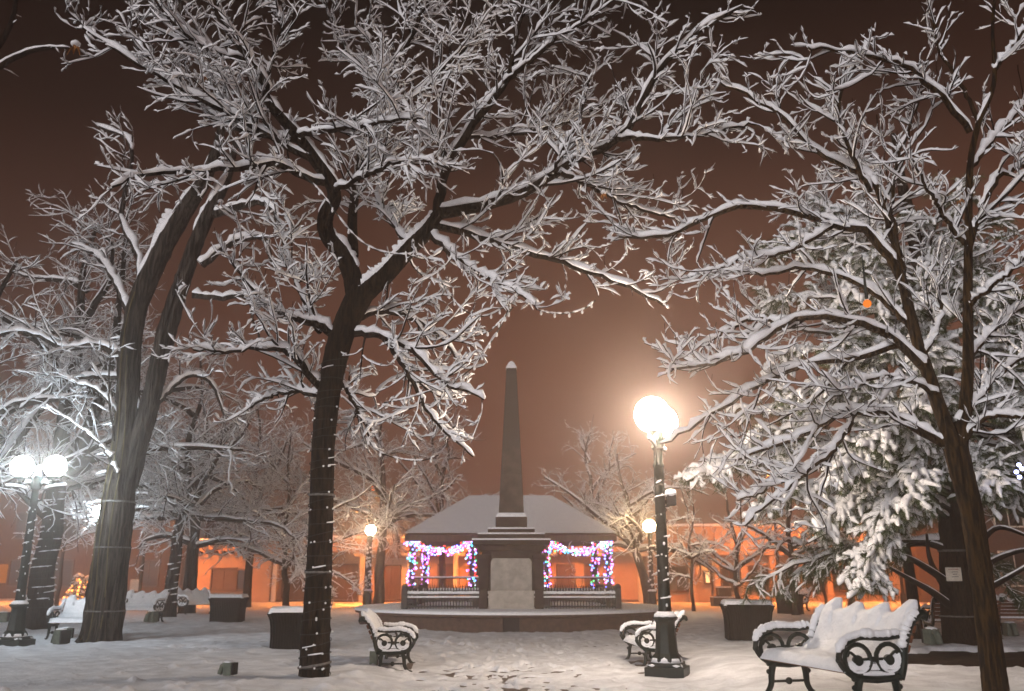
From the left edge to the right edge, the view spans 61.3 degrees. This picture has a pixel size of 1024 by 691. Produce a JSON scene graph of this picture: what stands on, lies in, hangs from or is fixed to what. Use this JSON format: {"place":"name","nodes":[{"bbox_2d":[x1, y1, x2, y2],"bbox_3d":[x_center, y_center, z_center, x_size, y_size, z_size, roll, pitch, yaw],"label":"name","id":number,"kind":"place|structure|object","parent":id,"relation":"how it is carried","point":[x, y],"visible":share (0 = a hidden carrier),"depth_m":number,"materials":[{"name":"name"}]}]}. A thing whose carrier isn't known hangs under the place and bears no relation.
{"place":"outdoors","nodes":[
{"label":"outdoors","id":0,"kind":"place"},
{"bbox_2d":[0,598,1023,690],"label":"snow ground","id":1,"kind":"structure","parent":0,"point":[189,652],"depth_m":13.81,"materials":[{"name":"white snow"}]},
{"bbox_2d":[0,564,7,582],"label":"shop sign","id":2,"kind":"object","parent":1,"relation":"on","point":[3,571],"visible":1,"depth_m":42.51,"materials":[{"name":"metal"}]},
{"bbox_2d":[0,455,67,646],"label":"lamp post","id":3,"kind":"object","parent":1,"relation":"on","point":[15,633],"visible":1,"depth_m":17.99,"materials":[{"name":"metal"}]},
{"bbox_2d":[13,509,37,599],"bbox_3d":[-10.041,4.309,17.881,0.291,1.832,0.262,0,-15,0],"label":"string light","id":4,"kind":"object","parent":3,"relation":"attached to","point":[26,542],"visible":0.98,"depth_m":17.86,"materials":[{"name":"plastic"}]},
{"bbox_2d":[0,0,69,76],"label":"deciduous tree","id":5,"kind":"object","parent":1,"relation":"on","point":[6,61],"visible":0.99,"depth_m":18.99,"materials":[{"name":"white plant"}]},
{"bbox_2d":[11,479,95,605],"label":"deciduous tree","id":6,"kind":"object","parent":1,"relation":"on","point":[62,550],"visible":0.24,"depth_m":39.79,"materials":[{"name":"brown plant"}]},
{"bbox_2d":[50,628,71,644],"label":"flood light","id":7,"kind":"object","parent":1,"relation":"on","point":[61,636],"visible":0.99,"depth_m":18.02,"materials":[{"name":"grey metal"}]},
{"bbox_2d":[63,573,86,598],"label":"fir","id":8,"kind":"object","parent":1,"relation":"on","point":[77,586],"visible":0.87,"depth_m":40.23,"materials":[{"name":"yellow plant"}]},
{"bbox_2d":[44,595,127,639],"bbox_3d":[-9.918,6.335,20.172,1.504,0.986,0.954,1,-15,-4],"label":"park bench","id":9,"kind":"object","parent":1,"relation":"on","point":[71,607],"visible":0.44,"depth_m":20.24,"materials":[{"name":"white wood"}]},
{"bbox_2d":[0,247,183,531],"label":"deciduous tree","id":10,"kind":"object","parent":1,"relation":"on","point":[27,422],"visible":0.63,"depth_m":22.59,"materials":[{"name":"white plant"}]},
{"bbox_2d":[0,491,247,598],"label":"town building","id":11,"kind":"structure","parent":1,"relation":"on","point":[77,560],"depth_m":54.46,"materials":[{"name":"brown wood"}]},
{"bbox_2d":[5,559,31,586],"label":"window","id":12,"kind":"structure","parent":11,"relation":"in","point":[14,564],"depth_m":54.12,"materials":[{"name":"grey glass"}]},
{"bbox_2d":[13,512,37,538],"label":"window","id":13,"kind":"structure","parent":11,"relation":"in","point":[19,526],"depth_m":54.88,"materials":[{"name":"grey glass"}]},
{"bbox_2d":[54,559,74,586],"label":"window","id":14,"kind":"structure","parent":11,"relation":"in","point":[68,564],"depth_m":54.14,"materials":[{"name":"grey glass"}]},
{"bbox_2d":[63,512,80,538],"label":"window","id":15,"kind":"structure","parent":11,"relation":"in","point":[69,533],"depth_m":54.81,"materials":[{"name":"grey glass"}]},
{"bbox_2d":[136,559,160,586],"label":"window","id":16,"kind":"structure","parent":11,"relation":"in","point":[151,573],"depth_m":54.13,"materials":[{"name":"grey glass"}]},
{"bbox_2d":[141,512,164,538],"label":"window","id":17,"kind":"structure","parent":11,"relation":"in","point":[156,530],"depth_m":54.81,"materials":[{"name":"grey glass"}]},
{"bbox_2d":[179,559,185,586],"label":"window","id":18,"kind":"structure","parent":11,"relation":"in","point":[182,572],"depth_m":54.09,"materials":[{"name":"grey glass"}]},
{"bbox_2d":[184,521,206,537],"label":"window","id":19,"kind":"structure","parent":11,"relation":"in","point":[203,524],"depth_m":54.78,"materials":[{"name":"grey glass"}]},
{"bbox_2d":[0,184,269,629],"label":"deciduous tree","id":20,"kind":"object","parent":1,"relation":"on","point":[36,615],"visible":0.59,"depth_m":24.51,"materials":[{"name":"brown plant"}]},
{"bbox_2d":[26,479,67,610],"bbox_3d":[-13.135,5.622,24.415,0.835,3.686,0.800,0,-15,0],"label":"string light","id":21,"kind":"object","parent":20,"relation":"attached to","point":[54,577],"visible":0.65,"depth_m":24.17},
{"bbox_2d":[138,523,147,591],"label":"street lamp","id":22,"kind":"object","parent":1,"relation":"on","point":[141,576],"depth_m":42.04,"materials":[{"name":"metal"}]},
{"bbox_2d":[14,310,272,541],"bbox_3d":[-17.396,4.948,38.825,12.790,13.493,8.694,-10,-18,32],"label":"deciduous tree","id":23,"kind":"object","parent":1,"relation":"on","point":[93,488],"visible":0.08,"depth_m":38.23,"materials":[{"name":"white plant"}]},
{"bbox_2d":[125,589,170,622],"bbox_3d":[-11.544,8.083,26.803,1.504,0.986,0.954,-2,-15,6],"label":"park bench","id":24,"kind":"object","parent":1,"relation":"on","point":[144,601],"visible":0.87,"depth_m":26.99,"materials":[{"name":"white wood"}]},
{"bbox_2d":[143,610,159,621],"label":"flood light","id":25,"kind":"object","parent":1,"relation":"on","point":[152,615],"visible":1,"depth_m":25.91,"materials":[{"name":"metal"}]},
{"bbox_2d":[0,0,314,642],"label":"deciduous tree","id":26,"kind":"object","parent":1,"relation":"on","point":[139,425],"visible":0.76,"depth_m":20.55,"materials":[{"name":"brown plant"}]},
{"bbox_2d":[81,292,134,642],"bbox_3d":[-9.118,2.598,19.611,0.555,8.112,0.291,-5,-16,17],"label":"cable","id":27,"kind":"object","parent":26,"relation":"attached to","point":[108,486],"visible":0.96,"depth_m":19.43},
{"bbox_2d":[64,345,308,616],"bbox_3d":[-10.991,4.518,30.805,8.773,10.168,8.691,11,-19,-36],"label":"deciduous tree","id":28,"kind":"object","parent":1,"relation":"on","point":[200,479],"visible":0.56,"depth_m":30.10,"materials":[{"name":"white plant"}]},
{"bbox_2d":[164,518,184,606],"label":"string light","id":29,"kind":"object","parent":28,"relation":"attached to","point":[174,568],"visible":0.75,"depth_m":29.89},
{"bbox_2d":[64,374,308,613],"bbox_3d":[-12.577,5.829,34.081,7.565,9.314,8.117,-12,-19,39],"label":"deciduous tree","id":30,"kind":"object","parent":1,"relation":"on","point":[191,570],"visible":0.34,"depth_m":33.56,"materials":[{"name":"white plant"}]},
{"bbox_2d":[177,587,211,614],"bbox_3d":[-11.742,9.535,32.235,0.954,0.986,1.504,-10,-18,34],"label":"park bench","id":31,"kind":"object","parent":1,"relation":"on","point":[187,596],"visible":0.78,"depth_m":32.16,"materials":[{"name":"white wood"}]},
{"bbox_2d":[217,660,237,675],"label":"flood light","id":32,"kind":"object","parent":1,"relation":"on","point":[228,668],"visible":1,"depth_m":11.35,"materials":[{"name":"grey metal"}]},
{"bbox_2d":[208,594,248,621],"bbox_3d":[-8.918,8.243,27.162,1.107,0.847,1.022,2,-15,-6],"label":"planter tub","id":33,"kind":"object","parent":1,"relation":"on","point":[227,607],"visible":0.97,"depth_m":26.76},
{"bbox_2d":[197,538,273,601],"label":"adobe building","id":34,"kind":"structure","parent":1,"relation":"on","point":[228,578],"depth_m":47.34,"materials":[{"name":"orange paint"}]},
{"bbox_2d":[209,567,237,590],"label":"window","id":35,"kind":"structure","parent":34,"relation":"in","point":[224,579],"depth_m":47.27,"materials":[{"name":"orange glass"}]},
{"bbox_2d":[235,569,244,590],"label":"window","id":36,"kind":"structure","parent":34,"relation":"in","point":[240,574],"depth_m":47.25,"materials":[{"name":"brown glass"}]},
{"bbox_2d":[166,384,357,606],"bbox_3d":[-11.589,6.888,40.540,8.799,10.563,8.742,0,-15,0],"label":"deciduous tree","id":37,"kind":"object","parent":1,"relation":"on","point":[247,587],"visible":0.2,"depth_m":39.95,"materials":[{"name":"white plant"}]},
{"bbox_2d":[267,606,303,649],"bbox_3d":[-4.335,5.674,17.361,1.107,0.847,1.022,3,-15,-10],"label":"planter tub","id":38,"kind":"object","parent":1,"relation":"on","point":[285,626],"visible":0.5,"depth_m":16.93,"materials":[{"name":"brown wood"}]},
{"bbox_2d":[168,403,411,605],"bbox_3d":[-9.159,6.653,35.681,9.578,8.536,9.225,0,-15,0],"label":"deciduous tree","id":39,"kind":"object","parent":1,"relation":"on","point":[285,561],"visible":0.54,"depth_m":35.34,"materials":[{"name":"white plant"}]},
{"bbox_2d":[245,367,489,603],"bbox_3d":[-5.941,6.109,38.905,8.767,11.260,9.191,-7,-16,24],"label":"deciduous tree","id":40,"kind":"object","parent":1,"relation":"on","point":[380,488],"visible":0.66,"depth_m":38.49,"materials":[{"name":"white plant"}]},
{"bbox_2d":[363,524,375,604],"bbox_3d":[-5.603,8.729,33.895,0.560,3.419,0.560,0,-15,0],"label":"lamp post","id":41,"kind":"object","parent":1,"relation":"on","point":[370,530],"visible":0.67,"depth_m":33.84,"materials":[{"name":"metal"}]},
{"bbox_2d":[54,0,820,677],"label":"deciduous tree","id":42,"kind":"object","parent":1,"relation":"on","point":[388,102],"visible":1,"depth_m":12.58,"materials":[{"name":"brown plant"}]},
{"bbox_2d":[67,40,80,54],"bbox_3d":[-6.109,-4.151,12.073,0.138,0.243,0.140,-11,-18,35],"label":"dead leaf","id":43,"kind":"object","parent":42,"relation":"attached to","point":[75,44],"visible":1,"depth_m":12.06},
{"bbox_2d":[297,358,347,675],"bbox_3d":[-2.633,2.291,12.018,0.521,4.348,0.486,0,-15,0],"label":"string light","id":44,"kind":"object","parent":42,"relation":"attached to","point":[313,567],"visible":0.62,"depth_m":11.85,"materials":[{"name":"white plastic"}]},
{"bbox_2d":[294,166,417,257],"bbox_3d":[-2.182,-1.856,12.194,1.819,1.190,0.121,6,-16,-22],"label":"string light","id":45,"kind":"object","parent":42,"relation":"hanging from","point":[347,227],"visible":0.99,"depth_m":12.10,"materials":[{"name":"white plastic"}]},
{"bbox_2d":[365,435,438,464],"bbox_3d":[-1.588,1.514,12.437,1.103,0.407,0.060,5,-16,-19],"label":"string light","id":46,"kind":"object","parent":42,"relation":"hanging from","point":[382,452],"visible":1,"depth_m":12.38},
{"bbox_2d":[384,304,510,405],"bbox_3d":[-0.897,0.123,12.332,1.875,1.455,0.126,-3,-15,12],"label":"string light","id":47,"kind":"object","parent":42,"relation":"hanging from","point":[461,375],"visible":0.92,"depth_m":12.25,"materials":[{"name":"white plastic"}]},
{"bbox_2d":[433,267,509,320],"bbox_3d":[-0.586,-0.793,12.552,1.303,0.942,0.083,-8,-17,26],"label":"string light","id":48,"kind":"object","parent":42,"relation":"hanging from","point":[462,308],"visible":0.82,"depth_m":12.53,"materials":[{"name":"plastic"}]},
{"bbox_2d":[460,307,512,340],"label":"string light","id":49,"kind":"object","parent":42,"relation":"hanging from","point":[493,327],"visible":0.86,"depth_m":12.40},
{"bbox_2d":[537,300,595,317],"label":"string light","id":50,"kind":"object","parent":42,"relation":"hanging from","point":[574,311],"visible":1,"depth_m":12.57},
{"bbox_2d":[386,401,499,595],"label":"deciduous tree","id":51,"kind":"object","parent":1,"relation":"on","point":[436,508],"visible":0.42,"depth_m":42.32,"materials":[{"name":"white plant"}]},
{"bbox_2d":[270,536,648,601],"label":"portal building","id":52,"kind":"structure","parent":1,"relation":"on","point":[624,570],"depth_m":48.21,"materials":[{"name":"paint"}]},
{"bbox_2d":[281,565,305,598],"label":"door","id":53,"kind":"structure","parent":52,"relation":"in","point":[299,594],"depth_m":48.10,"materials":[{"name":"brown wood"}]},
{"bbox_2d":[331,564,357,598],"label":"door","id":54,"kind":"structure","parent":52,"relation":"in","point":[345,568],"depth_m":48.18,"materials":[{"name":"brown wood"}]},
{"bbox_2d":[384,565,400,598],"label":"door","id":55,"kind":"structure","parent":52,"relation":"in","point":[392,573],"depth_m":48.09,"materials":[{"name":"brown wood"}]},
{"bbox_2d":[437,564,452,595],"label":"door","id":56,"kind":"structure","parent":52,"relation":"in","point":[449,567],"depth_m":48.27,"materials":[{"name":"brown wood"}]},
{"bbox_2d":[556,564,574,595],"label":"door","id":57,"kind":"structure","parent":52,"relation":"in","point":[560,568],"depth_m":48.27,"materials":[{"name":"brown wood"}]},
{"bbox_2d":[584,564,590,595],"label":"door","id":58,"kind":"structure","parent":52,"relation":"in","point":[587,568],"depth_m":48.26,"materials":[{"name":"brown wood"}]},
{"bbox_2d":[354,361,657,632],"bbox_3d":[-0.020,4.555,27.555,9.546,8.366,9.546,0,-15,0],"label":"obelisk monument","id":59,"kind":"object","parent":1,"relation":"on","point":[511,545],"visible":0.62,"depth_m":25.94,"materials":[{"name":"stone"}]},
{"bbox_2d":[401,582,621,608],"bbox_3d":[-0.020,7.743,26.707,6.140,0.790,6.140,0,-15,0],"label":"iron fence","id":60,"kind":"object","parent":59,"relation":"on","point":[412,597],"visible":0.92,"depth_m":23.84,"materials":[{"name":"metal"}]},
{"bbox_2d":[404,495,616,601],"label":"bandstand","id":61,"kind":"structure","parent":1,"relation":"on","point":[468,518],"depth_m":33.63,"materials":[{"name":"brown wood"}]},
{"bbox_2d":[406,545,417,585],"bbox_3d":[-3.824,8.522,32.962,0.444,1.778,0.446,0,-15,0],"label":"light garland","id":62,"kind":"object","parent":61,"relation":"attached to","point":[413,561],"visible":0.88,"depth_m":32.93},
{"bbox_2d":[412,541,470,555],"bbox_3d":[-2.691,7.752,33.034,2.336,0.613,0.351,0,-15,0],"label":"light garland","id":63,"kind":"object","parent":61,"relation":"hanging from","point":[446,552],"visible":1,"depth_m":33.03},
{"bbox_2d":[465,545,476,586],"bbox_3d":[-1.529,8.512,32.976,0.427,1.814,0.430,-9,-17,30],"label":"light garland","id":64,"kind":"object","parent":61,"relation":"attached to","point":[469,554],"visible":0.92,"depth_m":32.98},
{"bbox_2d":[549,541,607,555],"bbox_3d":[2.480,7.740,33.057,2.410,0.631,0.301,0,-15,0],"label":"light garland","id":65,"kind":"object","parent":61,"relation":"hanging from","point":[583,552],"visible":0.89,"depth_m":33.02},
{"bbox_2d":[603,545,613,586],"bbox_3d":[3.678,8.539,32.958,0.392,1.823,0.466,-14,-20,42],"label":"light garland","id":66,"kind":"object","parent":61,"relation":"attached to","point":[610,567],"visible":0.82,"depth_m":32.92},
{"bbox_2d":[529,415,665,595],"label":"deciduous tree","id":67,"kind":"object","parent":1,"relation":"on","point":[584,447],"visible":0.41,"depth_m":42.46,"materials":[{"name":"white plant"}]},
{"bbox_2d":[530,433,717,603],"bbox_3d":[5.032,7.719,37.807,7.566,7.576,7.009,11,-19,-37],"label":"deciduous tree","id":68,"kind":"object","parent":1,"relation":"on","point":[629,525],"visible":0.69,"depth_m":37.06,"materials":[{"name":"white plant"}]},
{"bbox_2d":[643,520,656,604],"bbox_3d":[5.302,8.431,32.940,0.560,3.505,0.560,0,-15,0],"label":"lamp post","id":69,"kind":"object","parent":1,"relation":"on","point":[649,526],"visible":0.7,"depth_m":32.93,"materials":[{"name":"metal"}]},
{"bbox_2d":[634,397,689,678],"bbox_3d":[2.247,2.837,12.991,0.560,4.060,1.361,-5,-16,19],"label":"lamp post","id":70,"kind":"object","parent":1,"relation":"on","point":[655,418],"visible":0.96,"depth_m":12.85,"materials":[{"name":"metal"}]},
{"bbox_2d":[651,478,672,608],"bbox_3d":[2.248,2.953,12.958,0.276,1.930,0.276,0,-15,0],"label":"string light","id":71,"kind":"object","parent":70,"relation":"attached to","point":[668,536],"visible":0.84,"depth_m":12.89,"materials":[{"name":"plastic"}]},
{"bbox_2d":[665,489,676,506],"bbox_3d":[2.410,2.311,13.086,0.195,0.283,0.197,5,-16,-18],"label":"loudspeaker","id":72,"kind":"object","parent":70,"relation":"attached to","point":[670,494],"visible":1,"depth_m":13.02,"materials":[{"name":"metal"}]},
{"bbox_2d":[645,474,738,610],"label":"deciduous tree","id":73,"kind":"object","parent":1,"relation":"on","point":[693,555],"visible":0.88,"depth_m":34.98,"materials":[{"name":"white plant"}]},
{"bbox_2d":[710,586,735,605],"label":"stone block","id":74,"kind":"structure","parent":1,"relation":"on","point":[723,592],"depth_m":40.41,"materials":[{"name":"grey stone"}]},
{"bbox_2d":[667,446,791,598],"bbox_3d":[9.079,7.595,36.003,4.866,6.902,4.075,-5,-16,18],"label":"deciduous tree","id":75,"kind":"object","parent":1,"relation":"on","point":[735,569],"visible":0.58,"depth_m":35.49,"materials":[{"name":"white plant"}]},
{"bbox_2d":[719,599,774,640],"bbox_3d":[5.140,5.975,18.876,1.107,0.847,1.022,-2,-15,8],"label":"planter tub","id":76,"kind":"object","parent":1,"relation":"on","point":[744,621],"visible":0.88,"depth_m":18.48,"materials":[{"name":"brown wood"}]},
{"bbox_2d":[636,524,905,601],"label":"storefront building","id":77,"kind":"structure","parent":1,"relation":"on","point":[705,590],"depth_m":47.85,"materials":[{"name":"orange paint"}]},
{"bbox_2d":[669,565,688,591],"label":"window","id":78,"kind":"structure","parent":77,"relation":"in","point":[674,587],"depth_m":47.84,"materials":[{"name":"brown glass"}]},
{"bbox_2d":[695,564,712,598],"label":"door","id":79,"kind":"structure","parent":77,"relation":"in","point":[704,591],"depth_m":47.76,"materials":[{"name":"brown wood"}]},
{"bbox_2d":[720,565,738,591],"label":"window","id":80,"kind":"structure","parent":77,"relation":"in","point":[728,574],"depth_m":47.89,"materials":[{"name":"brown glass"}]},
{"bbox_2d":[748,565,770,591],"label":"window","id":81,"kind":"structure","parent":77,"relation":"in","point":[750,567],"depth_m":47.92,"materials":[{"name":"brown glass"}]},
{"bbox_2d":[832,565,853,591],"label":"window","id":82,"kind":"structure","parent":77,"relation":"in","point":[836,589],"depth_m":47.76,"materials":[{"name":"brown glass"}]},
{"bbox_2d":[719,483,855,614],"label":"deciduous tree","id":83,"kind":"object","parent":1,"relation":"on","point":[777,546],"visible":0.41,"depth_m":32.00,"materials":[{"name":"white plant"}]},
{"bbox_2d":[775,591,804,613],"bbox_3d":[10.629,9.836,33.089,1.107,0.847,1.022,-4,-15,14],"label":"planter tub","id":84,"kind":"object","parent":1,"relation":"on","point":[782,608],"visible":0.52,"depth_m":32.69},
{"bbox_2d":[569,0,1023,690],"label":"deciduous tree","id":85,"kind":"object","parent":1,"relation":"on","point":[951,438],"visible":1,"depth_m":10.34,"materials":[{"name":"beige plant"}]},
{"bbox_2d":[861,254,871,307],"bbox_3d":[4.082,-0.749,9.999,0.093,0.647,0.090,0,-15,0],"label":"orange globe","id":86,"kind":"object","parent":85,"relation":"hanging from","point":[867,303],"visible":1,"depth_m":9.95,"materials":[{"name":"glass"}]},
{"bbox_2d":[780,502,863,603],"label":"deciduous tree","id":87,"kind":"object","parent":1,"relation":"on","point":[823,588],"visible":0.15,"depth_m":38.48,"materials":[{"name":"brown plant"}]},
{"bbox_2d":[782,468,865,605],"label":"deciduous tree","id":88,"kind":"object","parent":1,"relation":"on","point":[850,599],"visible":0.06,"depth_m":40.71,"materials":[{"name":"brown plant"}]},
{"bbox_2d":[752,597,928,690],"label":"park bench","id":89,"kind":"object","parent":1,"relation":"on","point":[858,643],"visible":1,"depth_m":8.55,"materials":[{"name":"metal"}]},
{"bbox_2d":[669,133,1023,645],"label":"conifer tree","id":90,"kind":"object","parent":1,"relation":"on","point":[880,506],"visible":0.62,"depth_m":16.93,"materials":[{"name":"green plant"}]},
{"bbox_2d":[945,567,961,580],"bbox_3d":[8.727,4.518,17.060,0.310,0.260,0.029,0,-15,0],"label":"paper notice","id":91,"kind":"object","parent":90,"relation":"attached to","point":[953,574],"visible":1,"depth_m":17.06,"materials":[{"name":"white"}]},
{"bbox_2d":[720,89,1023,638],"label":"deciduous tree","id":92,"kind":"object","parent":1,"relation":"on","point":[911,588],"visible":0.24,"depth_m":20.72,"materials":[{"name":"white plant"}]},
{"bbox_2d":[920,626,943,644],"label":"flood light","id":93,"kind":"object","parent":1,"relation":"on","point":[930,635],"visible":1,"depth_m":16.41,"materials":[{"name":"grey metal"}]},
{"bbox_2d":[860,462,1023,602],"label":"brick building","id":94,"kind":"structure","parent":1,"relation":"on","point":[999,541],"depth_m":46.73,"materials":[{"name":"orange brick"}]},
{"bbox_2d":[992,497,1023,527],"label":"window","id":95,"kind":"structure","parent":94,"relation":"in","point":[1008,522],"depth_m":47.08,"materials":[{"name":"grey glass"}]},
{"bbox_2d":[997,551,1023,586],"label":"window","id":96,"kind":"structure","parent":94,"relation":"in","point":[1018,560],"depth_m":46.54,"materials":[{"name":"grey glass"}]},
{"bbox_2d":[920,595,1003,638],"bbox_3d":[9.963,5.990,19.125,1.504,0.986,0.954,-1,-15,4],"label":"park bench","id":97,"kind":"object","parent":1,"relation":"on","point":[934,617],"visible":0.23,"depth_m":18.95,"materials":[{"name":"wood"}]},
{"bbox_2d":[924,241,1023,525],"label":"deciduous tree","id":98,"kind":"object","parent":1,"relation":"on","point":[1015,250],"visible":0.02,"depth_m":25.29,"materials":[{"name":"brown plant"}]},
{"bbox_2d":[1001,621,1018,635],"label":"flood light","id":99,"kind":"object","parent":1,"relation":"on","point":[1008,628],"visible":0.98,"depth_m":19.40,"materials":[{"name":"metal"}]},
{"bbox_2d":[999,593,1023,618],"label":"park bench","id":100,"kind":"object","parent":1,"relation":"on","point":[1007,611],"visible":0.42,"depth_m":21.11,"materials":[{"name":"brown wood"}]},
{"bbox_2d":[0,0,1023,537],"label":"sky","id":101,"kind":"structure","parent":0,"point":[597,362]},
{"bbox_2d":[416,644,643,690],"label":"path","id":102,"kind":"structure","parent":0,"point":[503,682],"depth_m":12.55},
{"bbox_2d":[399,663,413,670],"bbox_3d":[-1.889,5.086,13.647,0.620,0.030,1.450,1,-15,-4],"label":"bench pad","id":103,"kind":"object","parent":102,"relation":"on","point":[409,665],"visible":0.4,"depth_m":13.80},
{"bbox_2d":[368,647,378,664],"bbox_3d":[-2.105,4.782,13.180,0.187,0.356,0.175,0,-15,0],"label":"junction box","id":104,"kind":"object","parent":103,"relation":"on","point":[373,656],"visible":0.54,"depth_m":13.11,"materials":[{"name":"metal"}]},
{"bbox_2d":[358,608,418,671],"bbox_3d":[-1.944,4.657,13.706,0.877,0.907,1.384,1,-15,-4],"label":"park bench","id":105,"kind":"object","parent":103,"relation":"on","point":[386,644],"visible":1,"depth_m":13.11,"materials":[{"name":"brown wood"}]},
{"bbox_2d":[628,660,650,665],"bbox_3d":[2.300,5.296,14.363,0.620,0.030,1.450,1,-15,-4],"label":"bench pad","id":106,"kind":"object","parent":102,"relation":"on","point":[632,662],"visible":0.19,"depth_m":14.47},
{"bbox_2d":[620,610,687,666],"bbox_3d":[2.358,4.882,14.477,0.877,0.907,1.384,1,-15,-4],"label":"park bench","id":107,"kind":"object","parent":106,"relation":"on","point":[642,639],"visible":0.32,"depth_m":13.96,"materials":[{"name":"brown wood"}]},
{"bbox_2d":[797,586,813,610],"bbox_3d":[11.890,10.601,36.204,0.954,0.986,1.504,3,-15,-10],"label":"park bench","id":108,"kind":"object","parent":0,"point":[807,593],"visible":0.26,"depth_m":35.60,"materials":[{"name":"wood"}]},
{"bbox_2d":[896,527,906,604],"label":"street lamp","id":109,"kind":"object","parent":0,"point":[903,597],"visible":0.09,"depth_m":41.79,"materials":[{"name":"metal"}]},
{"bbox_2d":[908,651,1023,667],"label":"curb","id":110,"kind":"structure","parent":0,"point":[971,659],"depth_m":14.63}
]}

